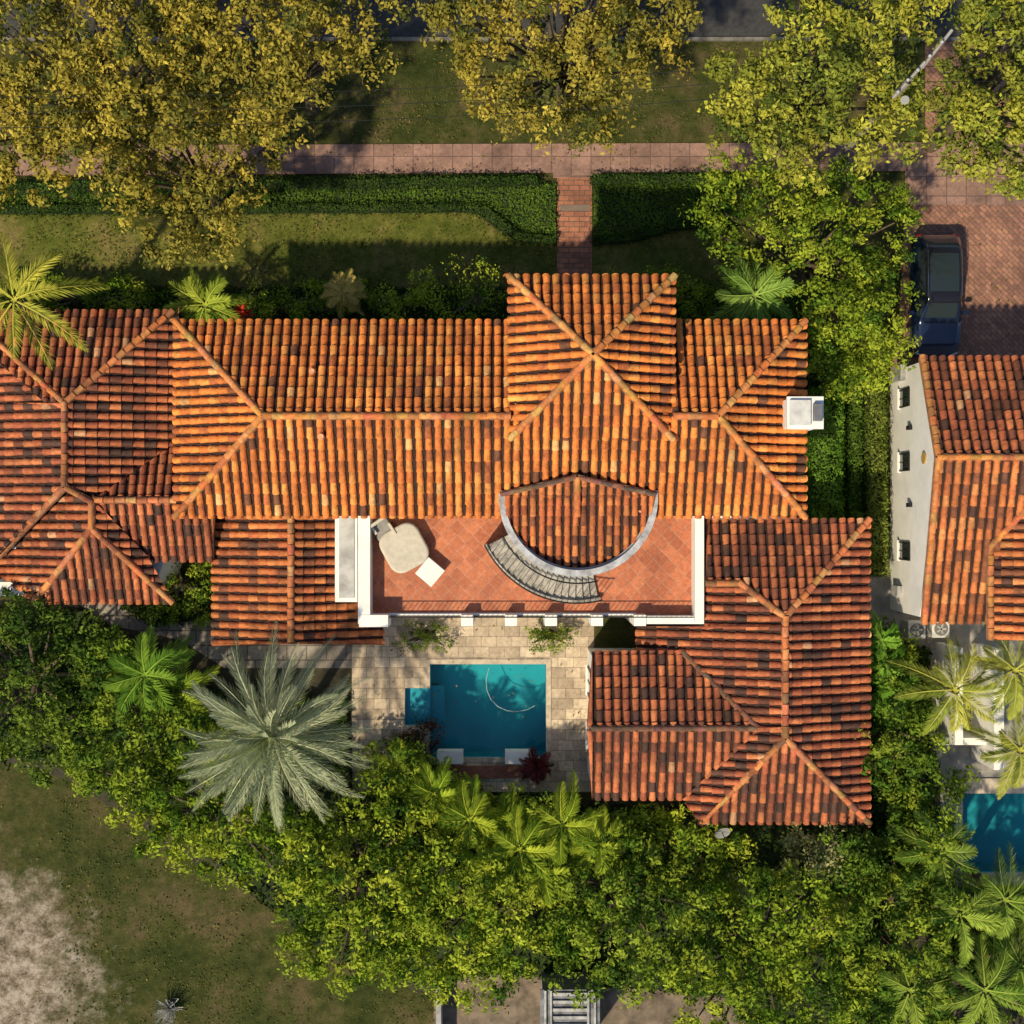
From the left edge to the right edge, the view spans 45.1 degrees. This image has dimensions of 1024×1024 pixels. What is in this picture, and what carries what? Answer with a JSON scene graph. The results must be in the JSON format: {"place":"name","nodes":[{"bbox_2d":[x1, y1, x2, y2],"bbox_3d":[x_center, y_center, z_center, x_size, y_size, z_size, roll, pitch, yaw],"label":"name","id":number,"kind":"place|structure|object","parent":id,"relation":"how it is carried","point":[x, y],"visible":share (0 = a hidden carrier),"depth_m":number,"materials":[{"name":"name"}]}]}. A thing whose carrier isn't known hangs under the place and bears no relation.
{"place":"outdoors","nodes":[
{"label":"outdoors","id":0,"kind":"place"},
{"bbox_2d":[79,602,351,667],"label":"stone path","id":1,"kind":"structure","parent":0,"point":[333,656],"depth_m":49.98,"materials":[{"name":"grey stone"}]},
{"bbox_2d":[0,205,556,288],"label":"front lawn","id":2,"kind":"structure","parent":0,"point":[422,229],"depth_m":49.99,"materials":[{"name":"green plant"}]},
{"bbox_2d":[73,68,316,270],"bbox_3d":[-11.476,-11.926,45.977,8.834,8.191,7.139,0,90,0],"label":"oak tree","id":3,"kind":"object","parent":2,"relation":"on","point":[195,182],"visible":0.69,"depth_m":43.22,"materials":[{"name":"green plant"}]},
{"bbox_2d":[0,198,558,246],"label":"boxwood hedge","id":4,"kind":"object","parent":2,"relation":"on","point":[499,223],"visible":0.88,"depth_m":49.71,"materials":[{"name":"green plant"}]},
{"bbox_2d":[0,41,1023,1023],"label":"ground","id":5,"kind":"structure","parent":0,"point":[39,965],"depth_m":50.00,"materials":[{"name":"green plant"}]},
{"bbox_2d":[0,266,180,311],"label":"shrub","id":6,"kind":"object","parent":5,"relation":"on","point":[95,297],"visible":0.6,"depth_m":48.65,"materials":[{"name":"green plant"}]},
{"bbox_2d":[11,491,181,584],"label":"house walls","id":7,"kind":"structure","parent":5,"relation":"on","point":[163,570],"depth_m":47.79,"materials":[{"name":"white paint"}]},
{"bbox_2d":[0,312,214,601],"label":"tiled roof","id":8,"kind":"structure","parent":7,"relation":"on","point":[142,566],"depth_m":46.07,"materials":[{"name":"orange tile"}]},
{"bbox_2d":[0,308,175,604],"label":"ridge tiles","id":9,"kind":"object","parent":8,"relation":"on","point":[62,489],"visible":0.96,"depth_m":45.56,"materials":[{"name":"tile"}]},
{"bbox_2d":[0,307,215,604],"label":"roof tiles","id":10,"kind":"object","parent":8,"relation":"on","point":[120,480],"visible":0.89,"depth_m":45.96,"materials":[{"name":"tile"}]},
{"bbox_2d":[0,0,244,210],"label":"oak tree","id":11,"kind":"object","parent":5,"relation":"on","point":[84,69],"visible":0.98,"depth_m":41.27,"materials":[{"name":"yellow plant"}]},
{"bbox_2d":[119,560,213,630],"bbox_3d":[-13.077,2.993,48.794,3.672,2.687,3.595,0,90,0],"label":"shrub","id":12,"kind":"object","parent":5,"relation":"on","point":[182,586],"visible":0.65,"depth_m":48.88,"materials":[{"name":"green plant"}]},
{"bbox_2d":[162,270,246,321],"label":"areca palm","id":13,"kind":"object","parent":5,"relation":"on","point":[211,308],"visible":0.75,"depth_m":47.22,"materials":[{"name":"green plant"}]},
{"bbox_2d":[0,284,509,321],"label":"groundcover bed","id":14,"kind":"object","parent":5,"relation":"on","point":[369,314],"visible":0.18,"depth_m":49.77,"materials":[{"name":"green plant"}]},
{"bbox_2d":[0,231,109,367],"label":"coconut palm","id":15,"kind":"object","parent":14,"relation":"on","point":[30,306],"visible":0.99,"depth_m":42.74,"materials":[{"name":"green plant"}]},
{"bbox_2d":[0,172,542,199],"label":"boxwood hedge","id":16,"kind":"object","parent":5,"relation":"on","point":[333,183],"visible":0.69,"depth_m":49.58,"materials":[{"name":"green plant"}]},
{"bbox_2d":[0,182,559,236],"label":"groundcover bed","id":17,"kind":"object","parent":5,"relation":"on","point":[531,209],"visible":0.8,"depth_m":49.82,"materials":[{"name":"green plant"}]},
{"bbox_2d":[161,0,411,144],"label":"oak tree","id":18,"kind":"object","parent":5,"relation":"on","point":[287,71],"visible":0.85,"depth_m":41.47,"materials":[{"name":"green plant"}]},
{"bbox_2d":[234,272,348,321],"bbox_3d":[-8.589,-8.265,48.866,4.744,2.553,2.267,9,90,0],"label":"shrub","id":19,"kind":"object","parent":5,"relation":"on","point":[294,305],"visible":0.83,"depth_m":48.58,"materials":[{"name":"green plant"}]},
{"bbox_2d":[1,44,739,1023],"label":"grass tufts","id":20,"kind":"object","parent":5,"relation":"on","point":[309,288],"visible":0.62,"depth_m":49.96,"materials":[{"name":"green plant"}]},
{"bbox_2d":[331,265,445,321],"bbox_3d":[-4.838,-8.388,48.808,4.605,2.632,2.632,0,90,0],"label":"shrub","id":21,"kind":"object","parent":5,"relation":"on","point":[398,303],"visible":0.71,"depth_m":47.99,"materials":[{"name":"green plant"}]},
{"bbox_2d":[403,756,469,824],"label":"areca palm","id":22,"kind":"object","parent":5,"relation":"on","point":[437,786],"visible":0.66,"depth_m":47.02,"materials":[{"name":"green plant"}]},
{"bbox_2d":[425,252,507,321],"bbox_3d":[-1.651,-8.480,48.387,3.389,3.429,2.964,0,90,0],"label":"shrub","id":23,"kind":"object","parent":5,"relation":"on","point":[476,300],"visible":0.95,"depth_m":47.17,"materials":[{"name":"green plant"}]},
{"bbox_2d":[352,618,593,791],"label":"pool deck","id":24,"kind":"structure","parent":5,"relation":"on","point":[382,666],"depth_m":49.97,"materials":[{"name":"stone"}]},
{"bbox_2d":[405,659,550,761],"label":"swimming pool","id":25,"kind":"structure","parent":24,"relation":"in","point":[486,726],"depth_m":51.30,"materials":[{"name":"liquid"}]},
{"bbox_2d":[0,600,1023,1023],"bbox_3d":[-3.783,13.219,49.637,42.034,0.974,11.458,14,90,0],"label":"groundcover bed","id":26,"kind":"object","parent":5,"relation":"on","point":[770,846],"visible":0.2,"depth_m":49.76,"materials":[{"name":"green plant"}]},
{"bbox_2d":[0,587,134,788],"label":"ficus tree","id":27,"kind":"object","parent":26,"relation":"on","point":[31,676],"visible":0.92,"depth_m":46.35,"materials":[{"name":"green plant"}]},
{"bbox_2d":[43,623,214,815],"bbox_3d":[-14.585,8.132,47.573,6.781,5.030,5.711,41,90,0],"label":"ficus tree","id":28,"kind":"object","parent":26,"relation":"on","point":[134,718],"visible":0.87,"depth_m":46.15,"materials":[{"name":"green plant"}]},
{"bbox_2d":[95,624,199,725],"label":"areca palm","id":29,"kind":"object","parent":26,"relation":"on","point":[130,673],"visible":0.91,"depth_m":45.99,"materials":[{"name":"green plant"}]},
{"bbox_2d":[138,645,220,738],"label":"areca palm","id":30,"kind":"object","parent":26,"relation":"on","point":[194,704],"visible":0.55,"depth_m":46.63,"materials":[{"name":"green plant"}]},
{"bbox_2d":[63,748,344,909],"bbox_3d":[-11.678,11.380,47.029,11.718,6.116,4.982,22,90,0],"label":"mango tree","id":31,"kind":"object","parent":26,"relation":"on","point":[240,821],"visible":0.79,"depth_m":45.80,"materials":[{"name":"green plant"}]},
{"bbox_2d":[177,621,371,833],"bbox_3d":[-8.627,8.001,45.428,7.119,9.265,8.123,0,90,0],"label":"silver date palm","id":32,"kind":"object","parent":26,"relation":"on","point":[265,739],"visible":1,"depth_m":43.30,"materials":[{"name":"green plant"}]},
{"bbox_2d":[261,770,453,1000],"bbox_3d":[-5.927,14.123,47.326,7.534,5.518,8.717,0,90,0],"label":"mango tree","id":33,"kind":"object","parent":26,"relation":"on","point":[365,870],"visible":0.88,"depth_m":45.80,"materials":[{"name":"green plant"}]},
{"bbox_2d":[349,734,484,836],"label":"ficus tree","id":34,"kind":"object","parent":26,"relation":"on","point":[392,749],"visible":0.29,"depth_m":47.89,"materials":[{"name":"green plant"}]},
{"bbox_2d":[432,774,507,853],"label":"areca palm","id":35,"kind":"object","parent":26,"relation":"on","point":[458,818],"visible":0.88,"depth_m":46.29,"materials":[{"name":"green plant"}]},
{"bbox_2d":[353,832,601,1015],"bbox_3d":[-1.204,15.860,47.146,8.969,5.881,6.894,15,90,0],"label":"mango tree","id":36,"kind":"object","parent":26,"relation":"on","point":[481,915],"visible":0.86,"depth_m":45.66,"materials":[{"name":"green plant"}]},
{"bbox_2d":[476,802,561,885],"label":"areca palm","id":37,"kind":"object","parent":26,"relation":"on","point":[519,840],"visible":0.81,"depth_m":45.87,"materials":[{"name":"green plant"}]},
{"bbox_2d":[447,771,652,884],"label":"ficus tree","id":38,"kind":"object","parent":26,"relation":"on","point":[624,817],"visible":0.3,"depth_m":47.63,"materials":[{"name":"green plant"}]},
{"bbox_2d":[515,769,603,864],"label":"areca palm","id":39,"kind":"object","parent":26,"relation":"on","point":[563,803],"visible":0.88,"depth_m":46.21,"materials":[{"name":"green plant"}]},
{"bbox_2d":[566,804,638,878],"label":"areca palm","id":40,"kind":"object","parent":26,"relation":"on","point":[592,838],"visible":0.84,"depth_m":46.45,"materials":[{"name":"green plant"}]},
{"bbox_2d":[531,811,717,1010],"bbox_3d":[4.187,15.102,46.984,6.910,6.202,7.421,0,90,0],"label":"ficus tree","id":41,"kind":"object","parent":26,"relation":"on","point":[622,891],"visible":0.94,"depth_m":45.78,"materials":[{"name":"green plant"}]},
{"bbox_2d":[629,801,758,906],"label":"laurel tree","id":42,"kind":"object","parent":26,"relation":"on","point":[714,849],"visible":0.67,"depth_m":47.33,"materials":[{"name":"green plant"}]},
{"bbox_2d":[657,856,880,1023],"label":"mango tree","id":43,"kind":"object","parent":26,"relation":"on","point":[758,934],"visible":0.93,"depth_m":45.27,"materials":[{"name":"green plant"}]},
{"bbox_2d":[777,822,862,895],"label":"laurel tree","id":44,"kind":"object","parent":26,"relation":"on","point":[798,842],"visible":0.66,"depth_m":46.94,"materials":[{"name":"green plant"}]},
{"bbox_2d":[816,800,975,1023],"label":"ficus tree","id":45,"kind":"object","parent":26,"relation":"on","point":[876,937],"visible":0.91,"depth_m":45.68,"materials":[{"name":"green plant"}]},
{"bbox_2d":[868,641,938,899],"bbox_3d":[15.676,10.394,49.671,2.915,0.857,10.783,0,90,0],"label":"groundcover bed","id":46,"kind":"object","parent":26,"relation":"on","point":[878,808],"visible":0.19,"depth_m":49.61,"materials":[{"name":"green plant"}]},
{"bbox_2d":[890,807,980,890],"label":"areca palm","id":47,"kind":"object","parent":46,"relation":"on","point":[919,840],"visible":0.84,"depth_m":46.12,"materials":[{"name":"green plant"}]},
{"bbox_2d":[852,931,955,1023],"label":"areca palm","id":48,"kind":"object","parent":26,"relation":"on","point":[892,982],"visible":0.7,"depth_m":45.89,"materials":[{"name":"green plant"}]},
{"bbox_2d":[895,857,1006,967],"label":"areca palm","id":49,"kind":"object","parent":26,"relation":"on","point":[965,935],"visible":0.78,"depth_m":45.74,"materials":[{"name":"green plant"}]},
{"bbox_2d":[908,885,1023,1023],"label":"ficus tree","id":50,"kind":"object","parent":26,"relation":"on","point":[970,966],"visible":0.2,"depth_m":47.51,"materials":[{"name":"green plant"}]},
{"bbox_2d":[919,913,1023,1023],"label":"areca palm","id":51,"kind":"object","parent":26,"relation":"on","point":[974,984],"visible":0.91,"depth_m":45.71,"materials":[{"name":"green plant"}]},
{"bbox_2d":[410,0,705,158],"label":"oak tree","id":52,"kind":"object","parent":5,"relation":"on","point":[577,57],"visible":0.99,"depth_m":42.20,"materials":[{"name":"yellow plant"}]},
{"bbox_2d":[540,972,599,1023],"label":"staircase","id":53,"kind":"structure","parent":5,"relation":"on","point":[558,1007],"depth_m":47.64,"materials":[{"name":"paint"}]},
{"bbox_2d":[588,179,737,238],"bbox_3d":[6.126,-12.199,49.824,6.070,0.464,2.589,0,90,0],"label":"groundcover bed","id":54,"kind":"object","parent":5,"relation":"on","point":[621,209],"visible":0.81,"depth_m":49.82,"materials":[{"name":"green plant"}]},
{"bbox_2d":[673,284,869,389],"bbox_3d":[8.789,-6.910,49.762,11.353,0.670,4.669,0,90,0],"label":"groundcover bed","id":55,"kind":"object","parent":5,"relation":"on","point":[810,381],"visible":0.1,"depth_m":49.78,"materials":[{"name":"green plant"}]},
{"bbox_2d":[708,252,794,321],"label":"coconut palm","id":56,"kind":"object","parent":55,"relation":"on","point":[744,308],"visible":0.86,"depth_m":45.04,"materials":[{"name":"green plant"}]},
{"bbox_2d":[677,143,926,403],"bbox_3d":[11.655,-10.005,46.874,7.846,6.415,11.073,-43,90,0],"label":"mahogany tree","id":57,"kind":"object","parent":5,"relation":"on","point":[808,260],"visible":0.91,"depth_m":45.45,"materials":[{"name":"green plant"}]},
{"bbox_2d":[697,0,951,195],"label":"oak tree","id":58,"kind":"object","parent":5,"relation":"on","point":[793,109],"visible":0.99,"depth_m":41.02,"materials":[{"name":"green plant"}]},
{"bbox_2d":[804,382,847,519],"bbox_3d":[12.461,-2.289,49.171,1.791,1.803,5.819,0,90,0],"label":"boxwood hedge","id":59,"kind":"object","parent":5,"relation":"on","point":[824,472],"visible":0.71,"depth_m":48.90,"materials":[{"name":"green plant"}]},
{"bbox_2d":[842,382,865,519],"bbox_3d":[13.733,-2.350,49.570,0.984,0.998,5.864,0,90,0],"label":"boxwood hedge","id":60,"kind":"object","parent":5,"relation":"on","point":[853,454],"visible":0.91,"depth_m":49.44,"materials":[{"name":"green plant"}]},
{"bbox_2d":[802,268,915,407],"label":"mahogany tree","id":61,"kind":"object","parent":5,"relation":"on","point":[842,341],"visible":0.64,"depth_m":45.69,"materials":[{"name":"green plant"}]},
{"bbox_2d":[860,381,892,578],"bbox_3d":[14.558,-1.310,49.311,1.188,1.514,8.049,0,90,0],"label":"boxwood hedge","id":62,"kind":"object","parent":5,"relation":"on","point":[874,469],"visible":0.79,"depth_m":49.08,"materials":[{"name":"green plant"}]},
{"bbox_2d":[890,363,925,616],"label":"house walls","id":63,"kind":"structure","parent":5,"relation":"on","point":[904,519],"depth_m":47.91,"materials":[{"name":"white paint"}]},
{"bbox_2d":[920,373,935,606],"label":"gable wall","id":64,"kind":"structure","parent":63,"relation":"on","point":[926,468],"depth_m":45.82,"materials":[{"name":"white paint"}]},
{"bbox_2d":[928,358,1023,639],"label":"roof deck","id":65,"kind":"structure","parent":63,"relation":"on","point":[978,500],"depth_m":45.32,"materials":[{"name":"tile"}]},
{"bbox_2d":[918,354,1023,639],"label":"ridge tiles","id":66,"kind":"object","parent":65,"relation":"attached to","point":[935,487],"visible":1,"depth_m":45.23,"materials":[{"name":"tile"}]},
{"bbox_2d":[925,355,1023,639],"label":"roof tiles","id":67,"kind":"object","parent":65,"relation":"on","point":[998,552],"visible":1,"depth_m":45.23,"materials":[{"name":"orange tile"}]},
{"bbox_2d":[854,615,980,858],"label":"mango tree","id":68,"kind":"object","parent":5,"relation":"on","point":[900,745],"visible":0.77,"depth_m":46.94,"materials":[{"name":"green plant"}]},
{"bbox_2d":[868,560,1023,762],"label":"service yard","id":69,"kind":"structure","parent":5,"relation":"on","point":[965,634],"depth_m":49.98,"materials":[{"name":"concrete"}]},
{"bbox_2d":[887,635,1004,736],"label":"areca palm","id":70,"kind":"object","parent":69,"relation":"on","point":[944,683],"visible":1,"depth_m":45.34,"materials":[{"name":"green plant"}]},
{"bbox_2d":[947,620,1023,723],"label":"areca palm","id":71,"kind":"object","parent":69,"relation":"on","point":[1001,665],"visible":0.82,"depth_m":45.53,"materials":[{"name":"green plant"}]},
{"bbox_2d":[959,702,1023,799],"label":"areca palm","id":72,"kind":"object","parent":69,"relation":"on","point":[1007,745],"visible":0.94,"depth_m":45.99,"materials":[{"name":"green plant"}]},
{"bbox_2d":[893,0,1023,200],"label":"oak tree","id":73,"kind":"object","parent":5,"relation":"on","point":[969,105],"visible":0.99,"depth_m":41.28,"materials":[{"name":"green plant"}]},
{"bbox_2d":[905,170,1023,204],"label":"driveway apron","id":74,"kind":"object","parent":5,"relation":"on","point":[932,187],"visible":0.67,"depth_m":49.96,"materials":[{"name":"concrete"}]},
{"bbox_2d":[925,42,1009,141],"bbox_3d":[18.460,-17.021,50.002,3.445,0.095,4.053,0,90,0],"label":"driveway apron","id":75,"kind":"object","parent":5,"relation":"on","point":[945,49],"visible":0.14,"depth_m":49.95,"materials":[{"name":"brick"}]},
{"bbox_2d":[940,745,1023,885],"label":"pool deck","id":76,"kind":"structure","parent":5,"relation":"on","point":[959,757],"depth_m":49.97,"materials":[{"name":"concrete"}]},
{"bbox_2d":[963,794,1023,871],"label":"swimming pool","id":77,"kind":"structure","parent":76,"relation":"in","point":[993,820],"depth_m":51.30,"materials":[{"name":"liquid"}]},
{"bbox_2d":[971,643,1003,769],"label":"garden wall","id":78,"kind":"structure","parent":5,"relation":"on","point":[977,750],"depth_m":48.35,"materials":[{"name":"white paint"}]},
{"bbox_2d":[953,842,1023,939],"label":"areca palm","id":79,"kind":"object","parent":5,"relation":"on","point":[982,881],"visible":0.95,"depth_m":45.98,"materials":[{"name":"green plant"}]},
{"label":"main walls","id":80,"kind":"object","parent":5,"relation":"on","visible":0},
{"bbox_2d":[176,277,803,515],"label":"tiled roof","id":81,"kind":"structure","parent":80,"relation":"on","point":[492,376],"depth_m":43.14,"materials":[{"name":"orange tile"}]},
{"bbox_2d":[170,273,807,520],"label":"roof tiles","id":82,"kind":"object","parent":81,"relation":"on","point":[516,409],"visible":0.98,"depth_m":43.04,"materials":[{"name":"tile"}]},
{"bbox_2d":[171,272,808,519],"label":"ridge tiles","id":83,"kind":"object","parent":81,"relation":"on","point":[575,371],"visible":1,"depth_m":42.26,"materials":[{"name":"tile"}]},
{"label":"ground floor walls","id":84,"kind":"object","parent":5,"relation":"on","visible":0},
{"bbox_2d":[355,516,690,613],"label":"terrace floor","id":85,"kind":"structure","parent":84,"relation":"on","point":[652,575],"depth_m":46.60,"materials":[{"name":"tile"}]},
{"bbox_2d":[358,516,372,623],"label":"parapet","id":86,"kind":"structure","parent":85,"relation":"on","point":[365,569],"depth_m":45.70,"materials":[{"name":"white paint"}]},
{"bbox_2d":[379,523,428,572],"bbox_3d":[-4.035,1.345,46.305,1.600,0.510,1.680,-29,90,0],"label":"outdoor daybed","id":87,"kind":"object","parent":85,"relation":"on","point":[405,548],"visible":1,"depth_m":46.05,"materials":[{"name":"fabric"}]},
{"bbox_2d":[511,526,639,569],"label":"stair tower wall","id":88,"kind":"structure","parent":85,"relation":"on","point":[591,567],"depth_m":43.70,"materials":[{"name":"white paint"}]},
{"bbox_2d":[499,490,657,576],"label":"stair tower cornice","id":89,"kind":"structure","parent":88,"relation":"on","point":[620,560],"depth_m":43.50,"materials":[{"name":"white paint"}]},
{"bbox_2d":[510,481,648,567],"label":"tiled roof","id":90,"kind":"structure","parent":88,"relation":"on","point":[537,516],"depth_m":43.67,"materials":[{"name":"orange tile"}]},
{"bbox_2d":[505,481,654,567],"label":"roof tiles","id":91,"kind":"object","parent":90,"relation":"on","point":[575,524],"visible":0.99,"depth_m":43.57,"materials":[{"name":"tile"}]},
{"bbox_2d":[691,516,703,621],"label":"parapet","id":92,"kind":"structure","parent":85,"relation":"on","point":[697,569],"depth_m":45.70,"materials":[{"name":"white paint"}]},
{"bbox_2d":[0,142,1023,175],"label":"sidewalk","id":93,"kind":"structure","parent":0,"point":[496,158],"depth_m":49.95,"materials":[{"name":"concrete"}]},
{"bbox_2d":[0,0,1023,36],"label":"street","id":94,"kind":"structure","parent":0,"point":[734,18],"depth_m":49.99,"materials":[{"name":"grey asphalt"}]},
{"bbox_2d":[557,178,591,276],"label":"garden path","id":95,"kind":"structure","parent":0,"point":[574,248],"depth_m":49.95,"materials":[{"name":"brick"}]},
{"bbox_2d":[433,975,745,1023],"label":"patio","id":96,"kind":"structure","parent":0,"point":[524,1006],"depth_m":49.98,"materials":[{"name":"beige stone"}]},
{"bbox_2d":[592,205,734,288],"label":"front lawn","id":97,"kind":"structure","parent":0,"point":[673,245],"depth_m":49.99,"materials":[{"name":"green plant"}]},
{"bbox_2d":[698,516,792,625],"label":"wing walls","id":98,"kind":"structure","parent":0,"point":[721,517],"depth_m":48.41,"materials":[{"name":"white paint"}]},
{"bbox_2d":[214,519,867,821],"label":"tiled roof","id":99,"kind":"structure","parent":98,"relation":"on","point":[769,678],"depth_m":45.97,"materials":[{"name":"orange tile"}]},
{"bbox_2d":[211,516,872,827],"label":"roof tiles","id":100,"kind":"object","parent":99,"relation":"on","point":[734,753],"visible":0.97,"depth_m":45.87,"materials":[{"name":"tile"}]},
{"bbox_2d":[287,516,872,826],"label":"ridge tiles","id":101,"kind":"object","parent":99,"relation":"on","point":[791,744],"visible":0.99,"depth_m":45.44,"materials":[{"name":"tile"}]},
{"bbox_2d":[890,205,1023,370],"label":"driveway","id":102,"kind":"structure","parent":0,"point":[1004,257],"depth_m":49.95,"materials":[{"name":"brick"}]},
{"bbox_2d":[905,234,968,357],"bbox_3d":[16.914,-8.596,49.061,2.400,1.877,4.920,0,90,0],"label":"parked car","id":103,"kind":"object","parent":102,"relation":"on","point":[935,268],"visible":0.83,"depth_m":48.63,"materials":[{"name":"blue paint"}]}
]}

